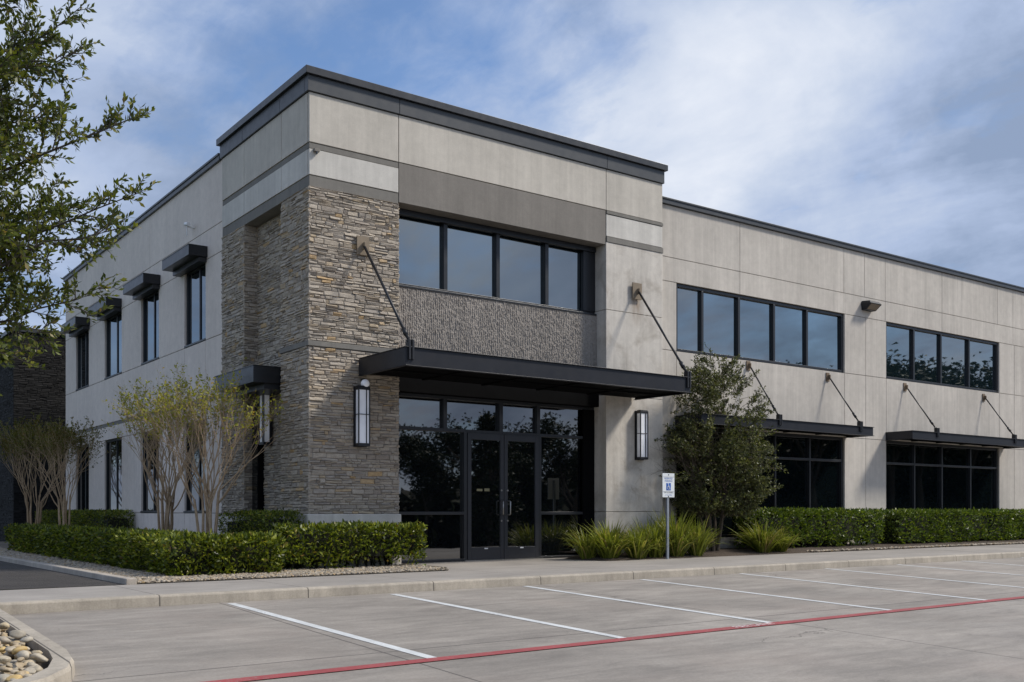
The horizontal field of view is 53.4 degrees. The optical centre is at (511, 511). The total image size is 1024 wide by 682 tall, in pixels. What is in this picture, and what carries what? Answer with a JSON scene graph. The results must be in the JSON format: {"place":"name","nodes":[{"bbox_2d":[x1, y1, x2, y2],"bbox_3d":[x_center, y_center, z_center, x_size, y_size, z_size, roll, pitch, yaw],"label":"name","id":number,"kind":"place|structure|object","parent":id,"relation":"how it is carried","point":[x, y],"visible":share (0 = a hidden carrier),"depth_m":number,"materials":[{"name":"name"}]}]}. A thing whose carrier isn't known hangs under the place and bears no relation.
{"place":"outdoors","nodes":[
{"label":"outdoors","id":0,"kind":"place"},
{"bbox_2d":[5,631,49,670],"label":"soil","id":1,"kind":"structure","parent":0,"point":[44,665],"depth_m":7.90,"materials":[{"name":"black soil"}]},
{"bbox_2d":[0,622,47,681],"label":"river stones","id":2,"kind":"object","parent":1,"relation":"on","point":[25,661],"visible":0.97,"depth_m":7.75,"materials":[{"name":"beige stone"}]},
{"bbox_2d":[0,0,160,395],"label":"live oak","id":3,"kind":"object","parent":1,"relation":"on","point":[17,59],"visible":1,"depth_m":8.17,"materials":[{"name":"green plant"}]},
{"bbox_2d":[0,561,124,589],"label":"driveway","id":4,"kind":"structure","parent":0,"point":[15,576],"depth_m":14.60,"materials":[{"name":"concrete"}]},
{"bbox_2d":[0,555,136,585],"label":"driveway kerb","id":5,"kind":"structure","parent":4,"relation":"on","point":[98,575],"depth_m":15.75,"materials":[{"name":"concrete"}]},
{"bbox_2d":[6,574,362,589],"bbox_3d":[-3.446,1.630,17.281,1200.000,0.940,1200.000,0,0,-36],"label":"ground","id":6,"kind":"structure","parent":0,"point":[195,581],"depth_m":17.60,"materials":[{"name":"grey concrete"}]},
{"bbox_2d":[0,551,1023,614],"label":"kerb","id":7,"kind":"structure","parent":6,"relation":"on","point":[64,605],"depth_m":13.97,"materials":[{"name":"concrete"}]},
{"bbox_2d":[0,541,448,583],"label":"pebble bed ground","id":8,"kind":"structure","parent":0,"point":[4,545],"depth_m":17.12,"materials":[{"name":"stone"}]},
{"bbox_2d":[0,327,65,541],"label":"dark building","id":9,"kind":"structure","parent":8,"relation":"on","point":[25,391],"depth_m":33.35,"materials":[{"name":"stone"}]},
{"bbox_2d":[0,412,86,524],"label":"crape myrtle","id":10,"kind":"object","parent":8,"relation":"on","point":[16,431],"visible":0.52,"depth_m":29.13,"materials":[{"name":"green plant"}]},
{"bbox_2d":[0,416,109,524],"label":"crape myrtle","id":11,"kind":"object","parent":8,"relation":"on","point":[67,438],"visible":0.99,"depth_m":25.91,"materials":[{"name":"green plant"}]},
{"bbox_2d":[35,508,134,528],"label":"hedge","id":12,"kind":"object","parent":8,"relation":"on","point":[94,517],"visible":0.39,"depth_m":26.33,"materials":[{"name":"green plant"}]},
{"bbox_2d":[4,522,224,575],"bbox_3d":[-8.399,0.630,20.173,1.025,0.814,12.927,0,0,-36],"label":"hedge","id":13,"kind":"object","parent":8,"relation":"on","point":[174,552],"visible":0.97,"depth_m":16.76,"materials":[{"name":"green plant"}]},
{"bbox_2d":[102,377,222,530],"bbox_3d":[-6.780,-0.789,19.559,2.159,3.608,3.132,0,0,-36],"label":"crape myrtle","id":14,"kind":"object","parent":8,"relation":"on","point":[169,499],"visible":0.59,"depth_m":19.21,"materials":[{"name":"green plant"}]},
{"bbox_2d":[100,357,290,545],"bbox_3d":[-5.245,-0.841,17.616,2.992,3.710,2.444,0,0,2],"label":"crape myrtle","id":15,"kind":"object","parent":8,"relation":"on","point":[206,492],"visible":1,"depth_m":17.50,"materials":[{"name":"green plant"}]},
{"bbox_2d":[200,530,287,573],"bbox_3d":[-4.171,0.654,15.838,1.280,0.743,0.959,0,0,-36],"label":"hedge","id":16,"kind":"object","parent":8,"relation":"on","point":[248,557],"visible":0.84,"depth_m":15.62,"materials":[{"name":"green plant"}]},
{"bbox_2d":[218,507,305,567],"bbox_3d":[-4.447,0.465,17.945,0.816,1.094,2.409,0,0,-36],"label":"hedge","id":17,"kind":"object","parent":8,"relation":"on","point":[263,520],"visible":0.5,"depth_m":17.47,"materials":[{"name":"green plant"}]},
{"bbox_2d":[270,519,427,569],"bbox_3d":[-2.723,0.572,17.265,2.742,0.931,0.861,0,0,-36],"label":"hedge","id":18,"kind":"object","parent":8,"relation":"on","point":[324,541],"visible":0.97,"depth_m":17.02,"materials":[{"name":"green plant"}]},
{"bbox_2d":[0,544,1023,601],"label":"sidewalk","id":19,"kind":"structure","parent":0,"point":[498,568],"depth_m":16.61,"materials":[{"name":"concrete"}]},
{"bbox_2d":[63,64,1023,575],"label":"office building","id":20,"kind":"structure","parent":19,"relation":"on","point":[485,234],"depth_m":21.07,"materials":[{"name":"concrete"}]},
{"bbox_2d":[61,316,89,336],"bbox_3d":[-12.804,-5.402,29.826,0.405,0.324,1.812,0,0,-36],"label":"window hood","id":21,"kind":"object","parent":20,"relation":"attached to","point":[81,324],"depth_m":29.30,"materials":[{"name":"black metal"}]},
{"bbox_2d":[76,330,88,390],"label":"window","id":22,"kind":"structure","parent":20,"relation":"in","point":[83,339],"depth_m":30.17,"materials":[{"name":"black glass"}]},
{"bbox_2d":[78,445,88,509],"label":"window","id":23,"kind":"structure","parent":20,"relation":"in","point":[83,482],"depth_m":30.17,"materials":[{"name":"black glass"}]},
{"bbox_2d":[88,297,121,320],"bbox_3d":[-10.886,-5.402,27.191,0.405,0.324,1.832,0,0,-36],"label":"window hood","id":24,"kind":"object","parent":20,"relation":"attached to","point":[116,303],"depth_m":26.82,"materials":[{"name":"black metal"}]},
{"bbox_2d":[104,310,121,379],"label":"window","id":25,"kind":"structure","parent":20,"relation":"in","point":[113,324],"depth_m":27.45,"materials":[{"name":"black glass"}]},
{"bbox_2d":[106,438,121,509],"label":"window","id":26,"kind":"structure","parent":20,"relation":"in","point":[113,458],"depth_m":27.45,"materials":[{"name":"black glass"}]},
{"bbox_2d":[123,273,159,299],"bbox_3d":[-8.926,-5.402,24.498,0.405,0.324,1.712,0,0,-36],"label":"window hood","id":27,"kind":"object","parent":20,"relation":"attached to","point":[141,286],"depth_m":24.16,"materials":[{"name":"black metal"}]},
{"bbox_2d":[140,431,158,512],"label":"window","id":28,"kind":"structure","parent":20,"relation":"in","point":[149,506],"depth_m":24.91,"materials":[{"name":"black glass"}]},
{"bbox_2d":[141,290,159,364],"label":"window","id":29,"kind":"structure","parent":20,"relation":"in","point":[151,302],"depth_m":24.78,"materials":[{"name":"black glass"}]},
{"bbox_2d":[162,243,207,276],"bbox_3d":[-7.072,-5.402,21.952,0.405,0.324,1.792,0,0,-36],"label":"window hood","id":30,"kind":"object","parent":20,"relation":"attached to","point":[185,259],"depth_m":21.64,"materials":[{"name":"black metal"}]},
{"bbox_2d":[184,222,194,235],"bbox_3d":[-6.943,-6.102,21.947,0.207,0.304,0.218,0,0,-36],"label":"security camera","id":31,"kind":"object","parent":20,"relation":"attached to","point":[187,224],"visible":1,"depth_m":21.92,"materials":[{"name":"white plastic"}]},
{"bbox_2d":[183,421,205,512],"bbox_3d":[-6.789,-0.960,22.102,0.252,1.976,1.366,0,0,-36],"label":"window","id":32,"kind":"structure","parent":20,"relation":"in","point":[189,508],"depth_m":22.22,"materials":[{"name":"black glass"}]},
{"bbox_2d":[184,263,205,347],"bbox_3d":[-6.766,-4.457,22.070,0.252,1.681,1.346,0,0,-36],"label":"window","id":33,"kind":"structure","parent":20,"relation":"in","point":[196,279],"depth_m":22.16,"materials":[{"name":"blue glass"}]},
{"bbox_2d":[214,364,280,398],"bbox_3d":[-4.828,-2.392,18.953,0.765,0.404,1.962,0,0,-36],"label":"side entry canopy","id":34,"kind":"object","parent":20,"relation":"attached to","point":[259,379],"visible":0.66,"depth_m":18.25,"materials":[{"name":"black metal"}]},
{"bbox_2d":[252,398,264,515],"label":"window","id":35,"kind":"structure","parent":20,"relation":"in","point":[258,463],"depth_m":19.53,"materials":[{"name":"black glass"}]},
{"bbox_2d":[259,395,271,445],"bbox_3d":[-4.654,-1.780,19.210,0.173,1.060,0.250,0,0,-36],"label":"wall lantern","id":36,"kind":"object","parent":20,"relation":"attached to","point":[267,434],"depth_m":19.14,"materials":[{"name":"white glass"}]},
{"bbox_2d":[313,148,319,153],"bbox_3d":[-3.329,-6.133,17.324,0.100,0.085,0.070,0,0,-36],"label":"alarm box","id":37,"kind":"object","parent":20,"relation":"attached to","point":[317,150],"visible":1,"depth_m":17.30,"materials":[{"name":"white plastic"}]},
{"bbox_2d":[353,385,369,446],"bbox_3d":[-2.611,-1.660,17.740,0.250,1.060,0.173,0,0,-36],"label":"wall lantern","id":38,"kind":"object","parent":20,"relation":"attached to","point":[361,415],"depth_m":17.69,"materials":[{"name":"white glass"}]},
{"bbox_2d":[361,378,369,386],"bbox_3d":[-2.571,-2.241,17.762,0.156,0.178,0.193,0,0,-36],"label":"globe light","id":39,"kind":"object","parent":20,"relation":"attached to","point":[365,382],"visible":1,"depth_m":17.69,"materials":[{"name":"white glass"}]},
{"bbox_2d":[467,433,503,559],"bbox_3d":[-0.490,-0.295,19.858,0.857,2.460,0.148,0,0,-36],"label":"door","id":40,"kind":"structure","parent":20,"relation":"in","point":[485,452],"depth_m":19.90,"materials":[{"name":"black glass"}]},
{"bbox_2d":[399,392,593,563],"bbox_3d":[-0.292,-0.617,20.115,4.935,3.165,0.110,0,0,-36],"label":"storefront window","id":41,"kind":"structure","parent":20,"relation":"in","point":[433,429],"depth_m":19.62,"materials":[{"name":"black glass"}]},
{"bbox_2d":[399,215,594,313],"bbox_3d":[-0.283,-4.850,20.103,4.935,1.430,0.120,0,0,-36],"label":"window","id":42,"kind":"structure","parent":20,"relation":"in","point":[432,255],"depth_m":19.99,"materials":[{"name":"blue glass"}]},
{"bbox_2d":[504,435,538,558],"bbox_3d":[0.210,-0.295,20.368,0.855,2.460,0.148,0,0,-36],"label":"door","id":43,"kind":"structure","parent":20,"relation":"in","point":[521,453],"depth_m":20.42,"materials":[{"name":"black glass"}]},
{"bbox_2d":[356,235,691,399],"bbox_3d":[0.508,-3.616,19.087,6.770,2.497,1.654,0,0,-36],"label":"entrance canopy","id":44,"kind":"object","parent":20,"relation":"attached to","point":[409,360],"visible":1,"depth_m":18.20,"materials":[{"name":"black metal"}]},
{"bbox_2d":[635,410,647,459],"bbox_3d":[2.766,-1.630,21.696,0.250,1.060,0.173,0,0,-36],"label":"wall lantern","id":45,"kind":"object","parent":20,"relation":"attached to","point":[641,434],"depth_m":21.65,"materials":[{"name":"white glass"}]},
{"bbox_2d":[676,284,842,372],"bbox_3d":[6.115,-4.372,24.723,6.100,1.515,0.100,0,0,-36],"label":"window","id":46,"kind":"structure","parent":20,"relation":"in","point":[757,330],"depth_m":24.60,"materials":[{"name":"blue glass"}]},
{"bbox_2d":[676,427,842,536],"bbox_3d":[6.109,-0.660,24.731,6.100,2.520,0.100,0,0,-36],"label":"window","id":47,"kind":"structure","parent":20,"relation":"in","point":[813,477],"depth_m":25.57,"materials":[{"name":"black glass"}]},
{"bbox_2d":[675,361,873,437],"bbox_3d":[6.422,-2.752,24.319,6.264,1.667,0.834,0,0,-36],"label":"window canopy","id":48,"kind":"object","parent":20,"relation":"attached to","point":[778,423],"visible":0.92,"depth_m":24.22,"materials":[{"name":"black metal"}]},
{"bbox_2d":[861,300,881,311],"bbox_3d":[9.489,-5.442,26.885,0.497,0.244,0.296,0,0,-36],"label":"flood light","id":49,"kind":"object","parent":20,"relation":"attached to","point":[870,306],"visible":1,"depth_m":26.80,"materials":[{"name":"black metal"}]},
{"bbox_2d":[886,441,996,516],"bbox_3d":[12.408,-0.660,29.316,5.780,2.520,0.100,0,0,-36],"label":"window","id":50,"kind":"structure","parent":20,"relation":"in","point":[920,475],"depth_m":29.22,"materials":[{"name":"black glass"}]},
{"bbox_2d":[886,323,997,392],"bbox_3d":[12.414,-4.372,29.308,5.780,1.515,0.100,0,0,-36],"label":"window","id":51,"kind":"structure","parent":20,"relation":"in","point":[917,355],"depth_m":29.17,"materials":[{"name":"blue glass"}]},
{"bbox_2d":[885,383,1023,448],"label":"window canopy","id":52,"kind":"object","parent":20,"relation":"attached to","point":[937,436],"visible":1,"depth_m":28.18,"materials":[{"name":"black metal"}]},
{"bbox_2d":[662,473,673,558],"bbox_3d":[3.119,0.096,20.360,0.330,1.725,0.054,0,0,-36],"label":"parking sign","id":53,"kind":"object","parent":19,"relation":"on","point":[667,485],"visible":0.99,"depth_m":20.36,"materials":[{"name":"white metal"}]},
{"bbox_2d":[0,0,1023,334],"label":"sky","id":54,"kind":"structure","parent":0,"point":[896,127],"materials":[{"name":"blue"}]},
{"bbox_2d":[11,558,1023,681],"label":"parking lot","id":55,"kind":"structure","parent":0,"point":[980,642],"depth_m":10.29,"materials":[{"name":"concrete"}]},
{"bbox_2d":[0,609,74,681],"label":"island kerb","id":56,"kind":"structure","parent":55,"relation":"on","point":[61,667],"depth_m":7.88,"materials":[{"name":"concrete"}]},
{"bbox_2d":[227,603,434,657],"bbox_3d":[-2.018,1.178,10.467,0.104,0.155,4.444,0,0,-38],"label":"stall line","id":57,"kind":"object","parent":55,"relation":"on","point":[344,633],"visible":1,"depth_m":10.07,"materials":[{"name":"white paint"}]},
{"bbox_2d":[391,594,625,637],"bbox_3d":[-0.228,1.172,11.779,0.104,0.155,4.430,0,0,-38],"label":"stall line","id":58,"kind":"object","parent":55,"relation":"on","point":[584,630],"visible":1,"depth_m":11.42,"materials":[{"name":"white paint"}]},
{"bbox_2d":[204,596,1023,681],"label":"fire line","id":59,"kind":"object","parent":55,"relation":"on","point":[504,651],"visible":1,"depth_m":9.44,"materials":[{"name":"red paint"}]},
{"bbox_2d":[524,586,769,622],"bbox_3d":[1.551,1.164,13.126,0.104,0.155,4.445,0,0,-38],"label":"stall line","id":60,"kind":"object","parent":55,"relation":"on","point":[653,605],"visible":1,"depth_m":12.79,"materials":[{"name":"white paint"}]},
{"bbox_2d":[639,579,889,609],"bbox_3d":[3.411,1.158,14.505,0.104,0.154,4.404,0,0,-38],"label":"stall line","id":61,"kind":"object","parent":55,"relation":"on","point":[769,595],"visible":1,"depth_m":14.21,"materials":[{"name":"white paint"}]},
{"bbox_2d":[740,573,984,599],"bbox_3d":[5.276,1.150,15.906,0.104,0.154,4.411,0,0,-37],"label":"stall line","id":62,"kind":"object","parent":55,"relation":"on","point":[867,587],"visible":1,"depth_m":15.62,"materials":[{"name":"white paint"}]},
{"bbox_2d":[826,568,1023,587],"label":"stall line","id":63,"kind":"object","parent":55,"relation":"on","point":[927,578],"visible":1,"depth_m":17.38,"materials":[{"name":"white paint"}]},
{"bbox_2d":[896,564,1017,574],"bbox_3d":[9.050,1.137,18.678,0.104,0.154,4.412,0,0,-37],"label":"stall line","id":64,"kind":"object","parent":55,"relation":"on","point":[958,569],"visible":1,"depth_m":19.43,"materials":[{"name":"white paint"}]},
{"bbox_2d":[565,538,1023,560],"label":"mulch bed ground","id":65,"kind":"structure","parent":0,"point":[729,552],"depth_m":23.61,"materials":[{"name":"brown soil"}]},
{"bbox_2d":[562,527,615,558],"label":"grass clump","id":66,"kind":"object","parent":65,"relation":"on","point":[583,552],"visible":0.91,"depth_m":20.04,"materials":[{"name":"green plant"}]},
{"bbox_2d":[573,519,641,558],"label":"grass clump","id":67,"kind":"object","parent":65,"relation":"on","point":[614,548],"visible":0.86,"depth_m":19.92,"materials":[{"name":"green plant"}]},
{"bbox_2d":[584,517,637,545],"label":"grass clump","id":68,"kind":"object","parent":65,"relation":"on","point":[606,531],"visible":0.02,"depth_m":20.51,"materials":[{"name":"green plant"}]},
{"bbox_2d":[613,526,663,558],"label":"grass clump","id":69,"kind":"object","parent":65,"relation":"on","point":[637,550],"visible":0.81,"depth_m":20.18,"materials":[{"name":"green plant"}]},
{"bbox_2d":[621,516,672,537],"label":"grass clump","id":70,"kind":"object","parent":65,"relation":"on","point":[643,529],"visible":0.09,"depth_m":21.22,"materials":[{"name":"green plant"}]},
{"bbox_2d":[627,523,683,557],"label":"grass clump","id":71,"kind":"object","parent":65,"relation":"on","point":[656,553],"visible":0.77,"depth_m":20.54,"materials":[{"name":"green plant"}]},
{"bbox_2d":[641,509,693,552],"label":"grass clump","id":72,"kind":"object","parent":65,"relation":"on","point":[661,523],"visible":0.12,"depth_m":21.48,"materials":[{"name":"green plant"}]},
{"bbox_2d":[645,511,709,556],"bbox_3d":[3.349,0.437,21.071,1.529,1.011,1.529,0,0,8],"label":"grass clump","id":73,"kind":"object","parent":65,"relation":"on","point":[674,550],"visible":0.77,"depth_m":20.87,"materials":[{"name":"green plant"}]},
{"bbox_2d":[680,514,721,555],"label":"grass clump","id":74,"kind":"object","parent":65,"relation":"on","point":[700,546],"visible":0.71,"depth_m":21.23,"materials":[{"name":"green plant"}]},
{"bbox_2d":[651,342,787,550],"bbox_3d":[4.516,-1.388,22.380,3.690,4.760,2.379,0,0,-36],"label":"bushy tree","id":75,"kind":"object","parent":65,"relation":"on","point":[730,455],"visible":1,"depth_m":22.20,"materials":[{"name":"green plant"}]},
{"bbox_2d":[729,519,796,552],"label":"grass clump","id":76,"kind":"object","parent":65,"relation":"on","point":[765,540],"visible":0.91,"depth_m":22.57,"materials":[{"name":"green plant"}]},
{"bbox_2d":[761,527,806,551],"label":"grass clump","id":77,"kind":"object","parent":65,"relation":"on","point":[782,547],"visible":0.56,"depth_m":22.99,"materials":[{"name":"green plant"}]},
{"bbox_2d":[732,505,885,547],"bbox_3d":[7.310,0.384,24.802,5.038,1.080,1.015,0,0,-36],"label":"hedge","id":78,"kind":"object","parent":65,"relation":"on","point":[849,524],"visible":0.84,"depth_m":24.57,"materials":[{"name":"green plant"}]},
{"bbox_2d":[806,541,1023,551],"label":"edging stones","id":79,"kind":"object","parent":65,"relation":"on","point":[876,548],"visible":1,"depth_m":25.69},
{"bbox_2d":[875,507,1023,544],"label":"hedge","id":80,"kind":"object","parent":65,"relation":"on","point":[925,525],"visible":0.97,"depth_m":27.90,"materials":[{"name":"green plant"}]}
]}

